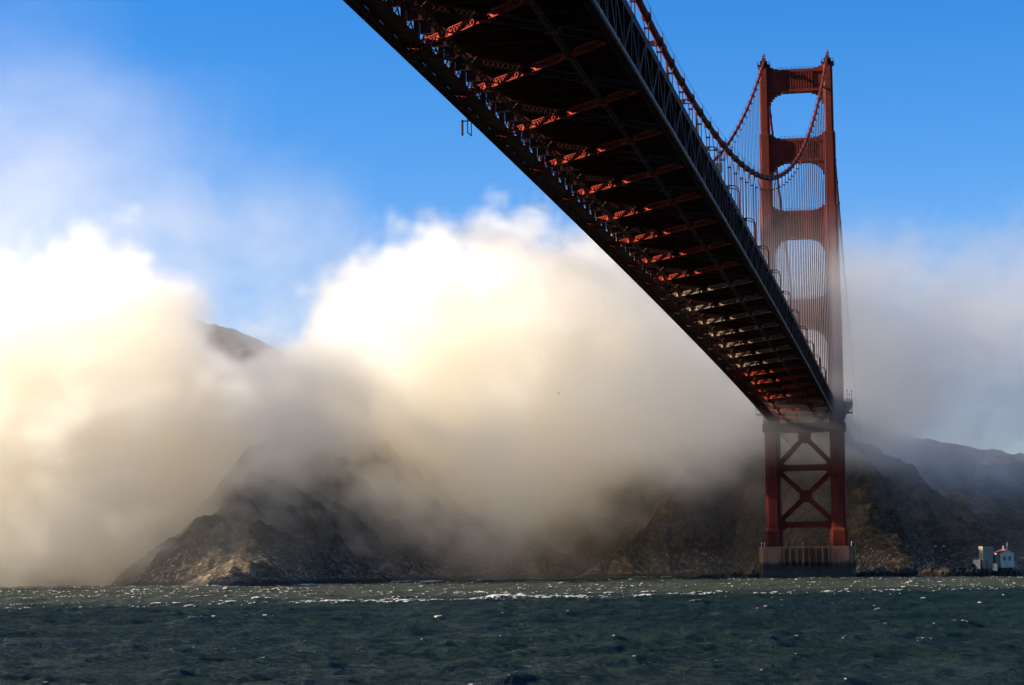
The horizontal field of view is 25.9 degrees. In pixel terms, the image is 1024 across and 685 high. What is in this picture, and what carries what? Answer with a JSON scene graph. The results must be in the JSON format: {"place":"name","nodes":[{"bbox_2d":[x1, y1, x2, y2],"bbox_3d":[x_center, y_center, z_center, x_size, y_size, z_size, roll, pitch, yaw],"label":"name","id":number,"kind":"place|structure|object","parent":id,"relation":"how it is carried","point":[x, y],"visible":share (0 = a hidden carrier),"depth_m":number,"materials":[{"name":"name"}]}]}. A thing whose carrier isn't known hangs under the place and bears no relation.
{"place":"outdoors","nodes":[
{"label":"outdoors","id":0,"kind":"place"},
{"bbox_2d":[0,303,1023,586],"bbox_3d":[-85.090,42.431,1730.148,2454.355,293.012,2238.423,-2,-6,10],"label":"fog bank","id":1,"kind":"structure","parent":0,"point":[144,445],"depth_m":1221.98,"materials":[{"name":"white"}]},
{"bbox_2d":[0,572,1023,684],"bbox_3d":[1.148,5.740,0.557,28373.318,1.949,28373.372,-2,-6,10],"label":"water","id":2,"kind":"structure","parent":0,"point":[880,630],"depth_m":194.37,"materials":[{"name":"teal liquid"}]},
{"bbox_2d":[689,570,758,578],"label":"sea rock","id":3,"kind":"object","parent":2,"relation":"in","point":[751,573],"visible":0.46,"depth_m":959.86,"materials":[{"name":"black stone"}]},
{"bbox_2d":[759,541,855,577],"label":"bridge pier","id":4,"kind":"structure","parent":2,"relation":"in","point":[795,561],"depth_m":949.65,"materials":[{"name":"concrete"}]},
{"bbox_2d":[343,0,860,546],"bbox_3d":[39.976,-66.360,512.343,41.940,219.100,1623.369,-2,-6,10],"label":"suspension bridge","id":5,"kind":"structure","parent":4,"relation":"on","point":[583,96],"depth_m":447.70,"materials":[{"name":"orange paint"}]},
{"bbox_2d":[461,119,471,135],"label":"hanging scaffold","id":6,"kind":"object","parent":5,"relation":"hanging from","point":[462,121],"visible":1,"depth_m":337.39,"materials":[{"name":"grey metal"}]},
{"bbox_2d":[649,40,667,74],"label":"street lamp","id":7,"kind":"object","parent":5,"relation":"on","point":[652,43],"visible":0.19,"depth_m":356.43,"materials":[{"name":"metal"}]},
{"bbox_2d":[680,99,697,130],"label":"street lamp","id":8,"kind":"object","parent":5,"relation":"on","point":[684,100],"visible":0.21,"depth_m":400.65,"materials":[{"name":"metal"}]},
{"bbox_2d":[707,146,720,174],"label":"street lamp","id":9,"kind":"object","parent":5,"relation":"on","point":[716,151],"visible":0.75,"depth_m":445.76,"materials":[{"name":"metal"}]},
{"bbox_2d":[715,162,722,172],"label":"sign panel","id":10,"kind":"object","parent":9,"relation":"attached to","point":[719,166],"visible":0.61,"depth_m":445.07,"materials":[{"name":"grey metal"}]},
{"bbox_2d":[726,185,739,210],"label":"street lamp","id":11,"kind":"object","parent":5,"relation":"on","point":[738,195],"visible":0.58,"depth_m":490.17,"materials":[{"name":"metal"}]},
{"bbox_2d":[744,217,755,240],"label":"street lamp","id":12,"kind":"object","parent":5,"relation":"on","point":[754,226],"visible":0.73,"depth_m":534.88,"materials":[{"name":"metal"}]},
{"bbox_2d":[856,566,906,576],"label":"sea rock","id":13,"kind":"object","parent":2,"relation":"in","point":[879,571],"visible":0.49,"depth_m":949.87,"materials":[{"name":"black stone"}]},
{"bbox_2d":[899,565,951,576],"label":"sea rock","id":14,"kind":"object","parent":2,"relation":"in","point":[911,570],"visible":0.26,"depth_m":945.33,"materials":[{"name":"stone"}]},
{"bbox_2d":[946,563,1022,576],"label":"sea rock","id":15,"kind":"object","parent":2,"relation":"in","point":[971,570],"visible":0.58,"depth_m":898.51,"materials":[{"name":"black stone"}]},
{"bbox_2d":[973,560,980,568],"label":"retaining wall","id":16,"kind":"structure","parent":15,"relation":"on","point":[977,563],"depth_m":899.81,"materials":[{"name":"white concrete"}]},
{"bbox_2d":[978,546,992,568],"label":"building","id":17,"kind":"structure","parent":15,"relation":"on","point":[986,555],"depth_m":898.59,"materials":[{"name":"paint"}]},
{"bbox_2d":[992,563,997,570],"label":"retaining wall","id":18,"kind":"structure","parent":15,"relation":"on","point":[995,567],"depth_m":896.32,"materials":[{"name":"white concrete"}]},
{"bbox_2d":[993,546,1016,568],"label":"signal house","id":19,"kind":"structure","parent":15,"relation":"on","point":[1003,557],"depth_m":899.61,"materials":[{"name":"paint"}]},
{"bbox_2d":[0,0,1023,453],"label":"sky","id":20,"kind":"structure","parent":0,"point":[276,173],"materials":[{"name":"blue"}]}
]}

